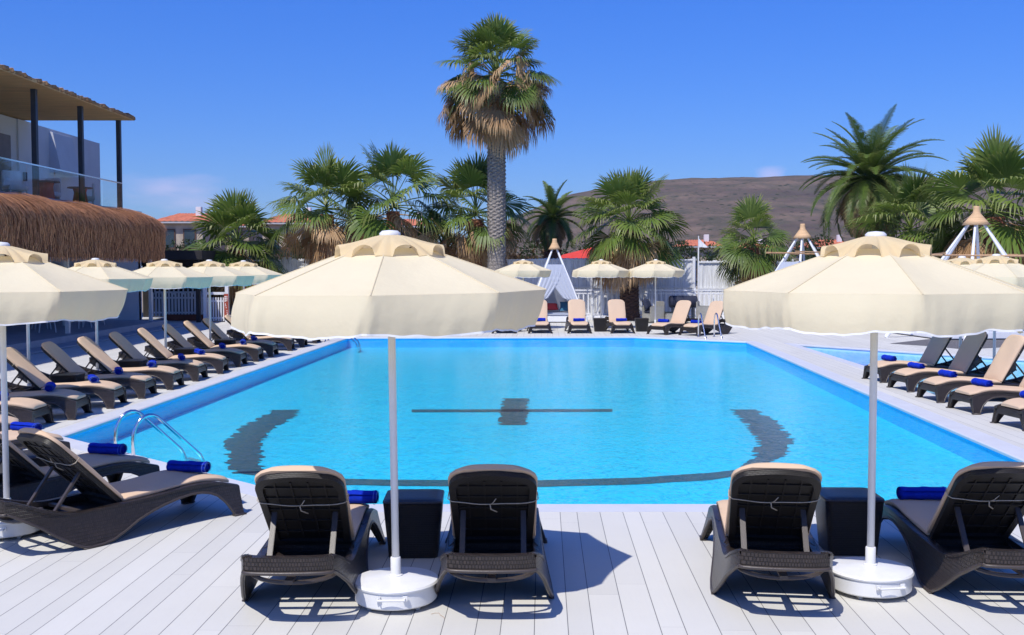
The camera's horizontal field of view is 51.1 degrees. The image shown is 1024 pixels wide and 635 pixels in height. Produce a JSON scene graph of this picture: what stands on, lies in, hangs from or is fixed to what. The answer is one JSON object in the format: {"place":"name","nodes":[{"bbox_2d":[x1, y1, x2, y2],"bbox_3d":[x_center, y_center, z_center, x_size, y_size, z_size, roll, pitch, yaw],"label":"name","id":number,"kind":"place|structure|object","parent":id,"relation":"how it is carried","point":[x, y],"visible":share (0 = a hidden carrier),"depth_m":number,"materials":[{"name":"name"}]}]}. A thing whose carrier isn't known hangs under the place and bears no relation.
{"place":"outdoors","nodes":[
{"label":"outdoors","id":0,"kind":"place"},
{"bbox_2d":[0,65,152,333],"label":"hotel building","id":1,"kind":"structure","parent":0,"point":[33,152],"depth_m":38.47,"materials":[{"name":"paint"}]},
{"bbox_2d":[0,133,10,191],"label":"door","id":2,"kind":"structure","parent":1,"relation":"in","point":[5,140],"depth_m":37.67,"materials":[{"name":"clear glass"}]},
{"bbox_2d":[1,170,28,193],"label":"balcony chair","id":3,"kind":"object","parent":1,"relation":"on","point":[11,181],"visible":0.82,"depth_m":33.27,"materials":[{"name":"white metal"}]},
{"bbox_2d":[39,180,59,198],"bbox_3d":[-15.000,-4.050,34.545,0.840,0.680,0.840,0,3,0],"label":"balcony table","id":4,"kind":"object","parent":1,"relation":"on","point":[46,189],"visible":0.77,"depth_m":34.35,"materials":[{"name":"brown wood"}]},
{"bbox_2d":[0,191,168,262],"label":"thatched canopy","id":5,"kind":"object","parent":1,"relation":"attached to","point":[53,229],"visible":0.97,"depth_m":29.19,"materials":[{"name":"plant"}]},
{"bbox_2d":[156,207,226,250],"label":"house","id":6,"kind":"structure","parent":0,"point":[179,229],"depth_m":94.73,"materials":[{"name":"paint"}]},
{"bbox_2d":[227,224,261,259],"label":"house","id":7,"kind":"structure","parent":0,"point":[248,238],"depth_m":104.74,"materials":[{"name":"stone"}]},
{"bbox_2d":[262,207,316,259],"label":"house","id":8,"kind":"structure","parent":0,"point":[274,224],"depth_m":99.71,"materials":[{"name":"stone"}]},
{"bbox_2d":[141,267,696,315],"bbox_3d":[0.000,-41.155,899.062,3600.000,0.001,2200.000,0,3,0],"label":"ground","id":9,"kind":"structure","parent":0,"point":[230,315],"depth_m":67.94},
{"bbox_2d":[505,226,543,258],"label":"bush","id":10,"kind":"object","parent":9,"relation":"on","point":[510,256],"visible":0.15,"depth_m":51.19,"materials":[{"name":"green plant"}]},
{"bbox_2d":[509,239,542,258],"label":"bush","id":11,"kind":"object","parent":9,"relation":"on","point":[525,252],"visible":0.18,"depth_m":59.24,"materials":[{"name":"green plant"}]},
{"bbox_2d":[520,179,587,258],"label":"date palm","id":12,"kind":"object","parent":9,"relation":"on","point":[550,225],"visible":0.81,"depth_m":48.42,"materials":[{"name":"green plant"}]},
{"bbox_2d":[654,237,700,271],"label":"bush","id":13,"kind":"object","parent":9,"relation":"on","point":[682,249],"visible":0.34,"depth_m":74.28,"materials":[{"name":"green plant"}]},
{"bbox_2d":[696,241,746,282],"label":"bush","id":14,"kind":"object","parent":9,"relation":"on","point":[710,258],"visible":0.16,"depth_m":70.90,"materials":[{"name":"green plant"}]},
{"bbox_2d":[795,234,833,260],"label":"bush","id":15,"kind":"object","parent":9,"relation":"on","point":[813,241],"visible":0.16,"depth_m":69.37,"materials":[{"name":"green plant"}]},
{"bbox_2d":[0,316,1023,634],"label":"deck","id":16,"kind":"structure","parent":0,"point":[174,568],"depth_m":7.36,"materials":[{"name":"wood"}]},
{"bbox_2d":[0,450,47,483],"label":"side table","id":17,"kind":"object","parent":16,"relation":"on","point":[15,476],"visible":0.09,"depth_m":9.81,"materials":[{"name":"plastic"}]},
{"bbox_2d":[0,397,55,422],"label":"sun lounger","id":18,"kind":"object","parent":16,"relation":"on","point":[22,409],"visible":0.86,"depth_m":14.43,"materials":[{"name":"fabric"}]},
{"bbox_2d":[0,430,70,449],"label":"sun lounger","id":19,"kind":"object","parent":16,"relation":"on","point":[13,435],"visible":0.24,"depth_m":11.65,"materials":[{"name":"fabric"}]},
{"bbox_2d":[10,421,42,430],"bbox_3d":[-5.352,1.207,11.802,0.361,0.113,0.145,1,3,22],"label":"rolled towel","id":20,"kind":"object","parent":19,"relation":"on","point":[16,425],"visible":0.77,"depth_m":11.77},
{"bbox_2d":[0,381,92,419],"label":"sun lounger","id":21,"kind":"object","parent":16,"relation":"on","point":[69,402],"visible":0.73,"depth_m":15.38,"materials":[{"name":"wicker"}]},
{"bbox_2d":[0,242,127,538],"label":"parasol","id":22,"kind":"object","parent":16,"relation":"on","point":[37,287],"visible":0.88,"depth_m":8.41,"materials":[{"name":"white fabric"}]},
{"bbox_2d":[0,347,128,408],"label":"sun lounger","id":23,"kind":"object","parent":16,"relation":"on","point":[107,393],"visible":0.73,"depth_m":16.58,"materials":[{"name":"fabric"}]},
{"bbox_2d":[49,372,84,382],"bbox_3d":[-7.250,1.133,17.495,0.452,0.446,0.452,0,3,-3],"label":"side table","id":24,"kind":"object","parent":16,"relation":"on","point":[62,377],"visible":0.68,"depth_m":17.28,"materials":[{"name":"plastic"}]},
{"bbox_2d":[0,434,159,500],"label":"sun lounger","id":25,"kind":"object","parent":16,"relation":"on","point":[111,468],"visible":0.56,"depth_m":9.69,"materials":[{"name":"plastic"}]},
{"bbox_2d":[87,442,127,455],"bbox_3d":[-3.917,1.272,10.371,0.360,0.120,0.156,1,3,11],"label":"rolled towel","id":26,"kind":"object","parent":25,"relation":"on","point":[109,448],"visible":1,"depth_m":10.32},
{"bbox_2d":[6,320,167,350],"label":"terrace","id":27,"kind":"structure","parent":16,"relation":"on","point":[16,339],"depth_m":32.66,"materials":[{"name":"grey stone"}]},
{"bbox_2d":[17,341,157,398],"bbox_3d":[-7.159,0.867,18.045,2.142,0.933,0.810,0,3,-4],"label":"sun lounger","id":28,"kind":"object","parent":16,"relation":"on","point":[139,384],"visible":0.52,"depth_m":17.83,"materials":[{"name":"fabric"}]},
{"bbox_2d":[19,325,182,355],"bbox_3d":[-12.200,0.760,29.271,0.600,0.050,19.400,0,3,0],"label":"terrace step","id":29,"kind":"object","parent":16,"relation":"on","point":[74,343],"visible":0.32,"depth_m":31.09,"materials":[{"name":"grey stone"}]},
{"bbox_2d":[68,258,152,369],"bbox_3d":[-7.704,0.071,19.823,1.968,2.343,1.938,-1,3,-11],"label":"parasol","id":30,"kind":"object","parent":16,"relation":"on","point":[113,273],"visible":0.52,"depth_m":19.46,"materials":[{"name":"white fabric"}]},
{"bbox_2d":[55,336,185,389],"bbox_3d":[-7.080,0.806,19.321,2.142,0.933,0.810,0,3,-2],"label":"sun lounger","id":31,"kind":"object","parent":16,"relation":"on","point":[167,376],"visible":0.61,"depth_m":19.10,"materials":[{"name":"fabric"}]},
{"bbox_2d":[0,427,246,549],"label":"sun lounger","id":32,"kind":"object","parent":16,"relation":"on","point":[98,510],"visible":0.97,"depth_m":8.61,"materials":[{"name":"wicker"}]},
{"bbox_2d":[166,460,210,473],"bbox_3d":[-2.871,1.324,9.511,0.380,0.112,0.156,1,3,11],"label":"rolled towel","id":33,"kind":"object","parent":32,"relation":"on","point":[190,466],"visible":1,"depth_m":9.46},
{"bbox_2d":[117,359,147,367],"bbox_3d":[-7.100,1.009,20.072,0.452,0.446,0.452,0,3,-3],"label":"side table","id":34,"kind":"object","parent":16,"relation":"on","point":[125,363],"visible":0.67,"depth_m":19.86,"materials":[{"name":"wicker"}]},
{"bbox_2d":[88,332,208,381],"bbox_3d":[-7.040,0.738,20.718,2.142,0.933,0.810,0,3,-2],"label":"sun lounger","id":35,"kind":"object","parent":16,"relation":"on","point":[192,368],"visible":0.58,"depth_m":20.48,"materials":[{"name":"fabric"}]},
{"bbox_2d":[114,409,205,461],"bbox_3d":[-4.109,1.500,12.542,0.974,0.855,0.560,-3,4,-44],"label":"pool ladder","id":36,"kind":"object","parent":16,"relation":"on","point":[163,433],"visible":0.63,"depth_m":12.44,"materials":[{"name":"metal"}]},
{"bbox_2d":[133,259,212,348],"bbox_3d":[-7.372,-0.069,22.717,1.968,2.343,1.938,-1,3,-20],"label":"parasol","id":37,"kind":"object","parent":16,"relation":"on","point":[164,274],"visible":0.64,"depth_m":22.21,"materials":[{"name":"white fabric"}]},
{"bbox_2d":[118,328,228,373],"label":"sun lounger","id":38,"kind":"object","parent":16,"relation":"on","point":[218,363],"visible":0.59,"depth_m":21.82,"materials":[{"name":"fabric"}]},
{"bbox_2d":[153,288,207,315],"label":"picket fence","id":39,"kind":"object","parent":16,"relation":"on","point":[175,297],"visible":0.56,"depth_m":43.52,"materials":[{"name":"white paint"}]},
{"bbox_2d":[141,250,225,321],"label":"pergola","id":40,"kind":"object","parent":16,"relation":"on","point":[189,258],"visible":0.33,"depth_m":43.09,"materials":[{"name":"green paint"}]},
{"bbox_2d":[166,314,202,320],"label":"planter","id":41,"kind":"object","parent":16,"relation":"on","point":[180,317],"visible":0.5,"depth_m":42.90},
{"bbox_2d":[144,323,248,366],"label":"sun lounger","id":42,"kind":"object","parent":16,"relation":"on","point":[236,356],"visible":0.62,"depth_m":23.35,"materials":[{"name":"fabric"}]},
{"bbox_2d":[203,286,228,321],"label":"gate","id":43,"kind":"structure","parent":16,"relation":"on","point":[205,301],"depth_m":41.98,"materials":[{"name":"white paint"}]},
{"bbox_2d":[167,321,264,361],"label":"sun lounger","id":44,"kind":"object","parent":16,"relation":"on","point":[254,351],"visible":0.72,"depth_m":24.65,"materials":[{"name":"fabric"}]},
{"bbox_2d":[189,260,253,339],"bbox_3d":[-7.127,-0.189,25.211,1.968,2.343,1.938,-2,3,-30],"label":"parasol","id":45,"kind":"object","parent":16,"relation":"on","point":[222,274],"visible":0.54,"depth_m":24.78,"materials":[{"name":"beige fabric"}]},
{"bbox_2d":[187,318,278,356],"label":"sun lounger","id":46,"kind":"object","parent":16,"relation":"on","point":[269,347],"visible":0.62,"depth_m":25.96,"materials":[{"name":"plastic"}]},
{"bbox_2d":[183,188,291,312],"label":"palm tree","id":47,"kind":"object","parent":16,"relation":"on","point":[236,210],"visible":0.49,"depth_m":43.90,"materials":[{"name":"green plant"}]},
{"bbox_2d":[211,315,294,350],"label":"sun lounger","id":48,"kind":"object","parent":16,"relation":"on","point":[288,343],"visible":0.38,"depth_m":27.70,"materials":[{"name":"wicker"}]},
{"bbox_2d":[228,260,282,337],"bbox_3d":[-7.101,-0.338,28.307,1.968,2.343,1.938,-2,3,-29],"label":"parasol","id":49,"kind":"object","parent":16,"relation":"on","point":[261,274],"visible":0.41,"depth_m":27.86,"materials":[{"name":"beige fabric"}]},
{"bbox_2d":[226,329,307,346],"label":"sun lounger","id":50,"kind":"object","parent":16,"relation":"on","point":[300,341],"visible":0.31,"depth_m":29.00,"materials":[{"name":"wicker"}]},
{"bbox_2d":[228,257,315,314],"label":"reed fence","id":51,"kind":"object","parent":16,"relation":"on","point":[292,265],"visible":0.06,"depth_m":45.44,"materials":[{"name":"white paint"}]},
{"bbox_2d":[240,465,386,600],"bbox_3d":[-1.379,1.377,7.482,0.810,0.933,2.142,0,3,-1],"label":"sun lounger","id":52,"kind":"object","parent":16,"relation":"on","point":[317,522],"visible":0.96,"depth_m":7.00,"materials":[{"name":"wicker"}]},
{"bbox_2d":[347,490,378,503],"bbox_3d":[-1.229,1.382,8.248,0.398,0.115,0.145,0,3,2],"label":"rolled towel","id":53,"kind":"object","parent":52,"relation":"on","point":[365,496],"visible":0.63,"depth_m":8.20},
{"bbox_2d":[265,141,379,264],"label":"palm tree","id":54,"kind":"object","parent":16,"relation":"on","point":[324,237],"visible":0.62,"depth_m":42.84,"materials":[{"name":"green plant"}]},
{"bbox_2d":[231,230,545,610],"bbox_3d":[-0.798,0.651,6.940,1.890,2.430,1.864,-1,3,-22],"label":"parasol","id":55,"kind":"object","parent":16,"relation":"on","point":[391,285],"visible":0.99,"depth_m":6.31,"materials":[{"name":"beige fabric"}]},
{"bbox_2d":[330,139,458,251],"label":"palm tree","id":56,"kind":"object","parent":16,"relation":"on","point":[394,161],"visible":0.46,"depth_m":42.88,"materials":[{"name":"green plant"}]},
{"bbox_2d":[383,489,444,557],"bbox_3d":[-0.750,1.580,8.236,0.452,0.446,0.452,0,3,-1],"label":"side table","id":57,"kind":"object","parent":16,"relation":"on","point":[420,515],"visible":0.83,"depth_m":8.04,"materials":[{"name":"wicker"}]},
{"bbox_2d":[420,150,536,267],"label":"palm tree","id":58,"kind":"object","parent":16,"relation":"on","point":[472,247],"visible":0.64,"depth_m":43.82,"materials":[{"name":"green plant"}]},
{"bbox_2d":[435,464,553,598],"bbox_3d":[-0.124,1.375,7.528,0.810,0.933,2.142,0,3,0],"label":"sun lounger","id":59,"kind":"object","parent":16,"relation":"on","point":[496,527],"visible":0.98,"depth_m":7.02,"materials":[{"name":"wicker"}]},
{"bbox_2d":[435,11,559,270],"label":"palm tree","id":60,"kind":"object","parent":16,"relation":"on","point":[497,130],"visible":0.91,"depth_m":41.73,"materials":[{"name":"green plant"}]},
{"bbox_2d":[495,259,551,328],"bbox_3d":[0.371,-0.820,37.401,1.892,2.428,1.864,-1,3,-11],"label":"parasol","id":61,"kind":"object","parent":16,"relation":"on","point":[523,268],"visible":0.83,"depth_m":36.72,"materials":[{"name":"fabric"}]},
{"bbox_2d":[49,336,1023,511],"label":"pool coping","id":62,"kind":"object","parent":16,"relation":"on","point":[1009,450],"visible":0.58,"depth_m":15.74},
{"bbox_2d":[527,300,552,333],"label":"sun lounger","id":63,"kind":"object","parent":16,"relation":"on","point":[542,324],"visible":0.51,"depth_m":34.98,"materials":[{"name":"wicker"}]},
{"bbox_2d":[68,338,1017,503],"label":"swimming pool","id":64,"kind":"structure","parent":16,"relation":"in","point":[541,468],"depth_m":16.45,"materials":[{"name":"liquid"}]},
{"bbox_2d":[76,339,1006,503],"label":"pool water","id":65,"kind":"structure","parent":64,"relation":"in","point":[733,347],"depth_m":18.36,"materials":[{"name":"blue liquid"}]},
{"bbox_2d":[537,239,586,320],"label":"teepee","id":66,"kind":"object","parent":16,"relation":"on","point":[557,285],"visible":0.54,"depth_m":41.40,"materials":[{"name":"fabric"}]},
{"bbox_2d":[547,311,587,321],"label":"daybed","id":67,"kind":"object","parent":16,"relation":"on","point":[557,316],"visible":0.32,"depth_m":41.43,"materials":[{"name":"fabric"}]},
{"bbox_2d":[564,299,591,333],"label":"sun lounger","id":68,"kind":"object","parent":16,"relation":"on","point":[576,308],"visible":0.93,"depth_m":36.01,"materials":[{"name":"wicker"}]},
{"bbox_2d":[485,257,696,312],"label":"fence","id":69,"kind":"object","parent":16,"relation":"on","point":[687,280],"visible":0.16,"depth_m":45.48,"materials":[{"name":"white paint"}]},
{"bbox_2d":[575,288,618,314],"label":"railing","id":70,"kind":"object","parent":16,"relation":"on","point":[597,313],"visible":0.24,"depth_m":43.89,"materials":[{"name":"white paint"}]},
{"bbox_2d":[593,318,606,331],"bbox_3d":[2.955,0.241,35.982,0.452,0.446,0.452,0,3,0],"label":"side table","id":71,"kind":"object","parent":16,"relation":"on","point":[600,324],"visible":1,"depth_m":35.78,"materials":[{"name":"wicker"}]},
{"bbox_2d":[572,259,629,326],"bbox_3d":[3.104,-0.829,37.601,1.892,2.428,1.864,-1,3,-11],"label":"parasol","id":72,"kind":"object","parent":16,"relation":"on","point":[601,268],"visible":0.91,"depth_m":36.98,"materials":[{"name":"fabric"}]},
{"bbox_2d":[605,299,634,333],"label":"sun lounger","id":73,"kind":"object","parent":16,"relation":"on","point":[616,308],"visible":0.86,"depth_m":35.99,"materials":[{"name":"wicker"}]},
{"bbox_2d":[567,164,691,320],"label":"palm tree","id":74,"kind":"object","parent":16,"relation":"on","point":[621,246],"visible":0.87,"depth_m":42.40,"materials":[{"name":"green plant"}]},
{"bbox_2d":[634,318,648,331],"bbox_3d":[4.351,0.241,35.982,0.452,0.446,0.452,0,3,0],"label":"side table","id":75,"kind":"object","parent":16,"relation":"on","point":[641,324],"visible":0.99,"depth_m":35.78,"materials":[{"name":"wicker"}]},
{"bbox_2d":[628,259,683,325],"bbox_3d":[5.012,-0.829,37.600,1.892,2.428,1.864,-1,3,-12],"label":"parasol","id":76,"kind":"object","parent":16,"relation":"on","point":[655,269],"visible":0.91,"depth_m":36.97,"materials":[{"name":"fabric"}]},
{"bbox_2d":[647,300,701,334],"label":"sun lounger","id":77,"kind":"object","parent":16,"relation":"on","point":[679,318],"visible":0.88,"depth_m":35.04,"materials":[{"name":"wicker"}]},
{"bbox_2d":[639,288,723,314],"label":"railing","id":78,"kind":"object","parent":16,"relation":"on","point":[694,290],"visible":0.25,"depth_m":43.88,"materials":[{"name":"white paint"}]},
{"bbox_2d":[679,301,731,335],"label":"sun lounger","id":79,"kind":"object","parent":16,"relation":"on","point":[713,309],"visible":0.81,"depth_m":34.46,"materials":[{"name":"wicker"}]},
{"bbox_2d":[699,259,798,305],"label":"fence","id":80,"kind":"object","parent":16,"relation":"on","point":[707,273],"visible":0.04,"depth_m":45.18,"materials":[{"name":"white paint"}]},
{"bbox_2d":[712,194,796,287],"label":"palm tree","id":81,"kind":"object","parent":16,"relation":"on","point":[752,266],"visible":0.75,"depth_m":42.97,"materials":[{"name":"green plant"}]},
{"bbox_2d":[699,462,835,598],"bbox_3d":[1.793,1.373,7.572,0.810,0.933,2.142,0,3,7],"label":"sun lounger","id":82,"kind":"object","parent":16,"relation":"on","point":[761,518],"visible":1,"depth_m":7.08,"materials":[{"name":"wicker"}]},
{"bbox_2d":[766,224,820,270],"bbox_3d":[10.813,-1.594,39.949,4.634,3.797,4.470,0,3,0],"label":"teepee","id":83,"kind":"object","parent":16,"relation":"on","point":[802,233],"visible":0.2,"depth_m":39.72,"materials":[{"name":"white paint"}]},
{"bbox_2d":[815,487,884,555],"bbox_3d":[2.600,1.577,8.306,0.452,0.446,0.452,0,3,2],"label":"side table","id":84,"kind":"object","parent":16,"relation":"on","point":[841,517],"visible":0.77,"depth_m":8.12,"materials":[{"name":"wicker"}]},
{"bbox_2d":[723,231,1023,598],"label":"parasol","id":85,"kind":"object","parent":16,"relation":"on","point":[874,283],"visible":0.99,"depth_m":6.57,"materials":[{"name":"beige fabric"}]},
{"bbox_2d":[799,105,947,241],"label":"date palm","id":86,"kind":"object","parent":16,"relation":"on","point":[873,160],"visible":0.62,"depth_m":44.01,"materials":[{"name":"green plant"}]},
{"bbox_2d":[785,343,1023,398],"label":"shallow pool coping","id":87,"kind":"object","parent":16,"relation":"on","point":[927,395],"visible":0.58,"depth_m":26.86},
{"bbox_2d":[841,160,969,257],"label":"palm tree","id":88,"kind":"object","parent":16,"relation":"on","point":[905,199],"visible":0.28,"depth_m":40.37,"materials":[{"name":"green plant"}]},
{"bbox_2d":[806,347,1023,395],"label":"shallow pool","id":89,"kind":"structure","parent":16,"relation":"in","point":[861,352],"depth_m":28.02,"materials":[{"name":"liquid"}]},
{"bbox_2d":[817,350,1023,396],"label":"shallow pool water","id":90,"kind":"structure","parent":89,"relation":"in","point":[903,359],"depth_m":26.73,"materials":[{"name":"blue liquid"}]},
{"bbox_2d":[862,336,981,382],"bbox_3d":[7.933,0.674,20.633,2.142,1.069,0.810,0,3,-7],"label":"sun lounger","id":91,"kind":"object","parent":16,"relation":"on","point":[936,347],"visible":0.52,"depth_m":20.43,"materials":[{"name":"fabric"}]},
{"bbox_2d":[891,339,1004,348],"bbox_3d":[13.982,0.688,31.258,6.716,0.001,3.511,-1,3,-28],"label":"gravel bed","id":92,"kind":"object","parent":16,"relation":"on","point":[953,343],"visible":0.17,"depth_m":30.29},
{"bbox_2d":[886,332,1016,391],"bbox_3d":[7.893,0.746,19.135,2.142,1.069,0.810,0,3,-7],"label":"sun lounger","id":93,"kind":"object","parent":16,"relation":"on","point":[966,355],"visible":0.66,"depth_m":18.96,"materials":[{"name":"fabric"}]},
{"bbox_2d":[881,461,1023,593],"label":"sun lounger","id":94,"kind":"object","parent":16,"relation":"on","point":[971,519],"visible":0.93,"depth_m":7.25,"materials":[{"name":"wicker"}]},
{"bbox_2d":[896,486,946,499],"bbox_3d":[3.205,1.375,8.375,0.384,0.114,0.151,0,3,0],"label":"rolled towel","id":95,"kind":"object","parent":94,"relation":"on","point":[922,493],"visible":0.85,"depth_m":8.33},
{"bbox_2d":[884,206,1023,340],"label":"teepee","id":96,"kind":"object","parent":16,"relation":"on","point":[976,219],"visible":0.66,"depth_m":32.73,"materials":[{"name":"fabric"}]},
{"bbox_2d":[946,256,973,347],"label":"parasol","id":97,"kind":"object","parent":16,"relation":"on","point":[963,261],"visible":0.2,"depth_m":19.59,"materials":[{"name":"beige fabric"}]},
{"bbox_2d":[899,330,1023,338],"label":"daybed","id":98,"kind":"object","parent":16,"relation":"on","point":[1001,335],"visible":0.04,"depth_m":31.86,"materials":[{"name":"fabric"}]},
{"bbox_2d":[915,334,1023,402],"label":"sun lounger","id":99,"kind":"object","parent":16,"relation":"on","point":[1007,356],"visible":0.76,"depth_m":17.47,"materials":[{"name":"fabric"}]},
{"bbox_2d":[916,124,1023,264],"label":"palm tree","id":100,"kind":"object","parent":16,"relation":"on","point":[995,162],"visible":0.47,"depth_m":37.45,"materials":[{"name":"green plant"}]},
{"bbox_2d":[946,378,1023,414],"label":"sun lounger","id":101,"kind":"object","parent":16,"relation":"on","point":[977,397],"visible":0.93,"depth_m":16.00,"materials":[{"name":"fabric"}]},
{"bbox_2d":[964,254,1023,358],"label":"parasol","id":102,"kind":"object","parent":16,"relation":"on","point":[1008,270],"visible":0.38,"depth_m":17.96,"materials":[{"name":"beige fabric"}]},
{"bbox_2d":[990,397,1023,430],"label":"sun lounger","id":103,"kind":"object","parent":16,"relation":"on","point":[1013,407],"visible":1,"depth_m":14.68,"materials":[{"name":"fabric"}]},
{"bbox_2d":[0,0,1023,266],"label":"sky","id":104,"kind":"structure","parent":0,"point":[220,94],"materials":[{"name":"blue"}]},
{"bbox_2d":[561,247,592,258],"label":"pavilion","id":105,"kind":"structure","parent":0,"point":[578,254],"depth_m":54.53,"materials":[{"name":"red fabric"}]},
{"bbox_2d":[642,301,664,322],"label":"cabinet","id":106,"kind":"object","parent":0,"point":[660,311],"visible":0.83,"depth_m":40.94,"materials":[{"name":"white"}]},
{"bbox_2d":[668,296,697,317],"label":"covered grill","id":107,"kind":"object","parent":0,"point":[673,300],"visible":0.73,"depth_m":42.23,"materials":[{"name":"black fabric"}]},
{"bbox_2d":[675,234,722,286],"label":"house","id":108,"kind":"structure","parent":0,"point":[694,243],"depth_m":109.83,"materials":[{"name":"paint"}]},
{"bbox_2d":[456,175,1023,260],"bbox_3d":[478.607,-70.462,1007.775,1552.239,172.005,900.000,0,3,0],"label":"hill","id":109,"kind":"structure","parent":0,"point":[702,206],"depth_m":924.92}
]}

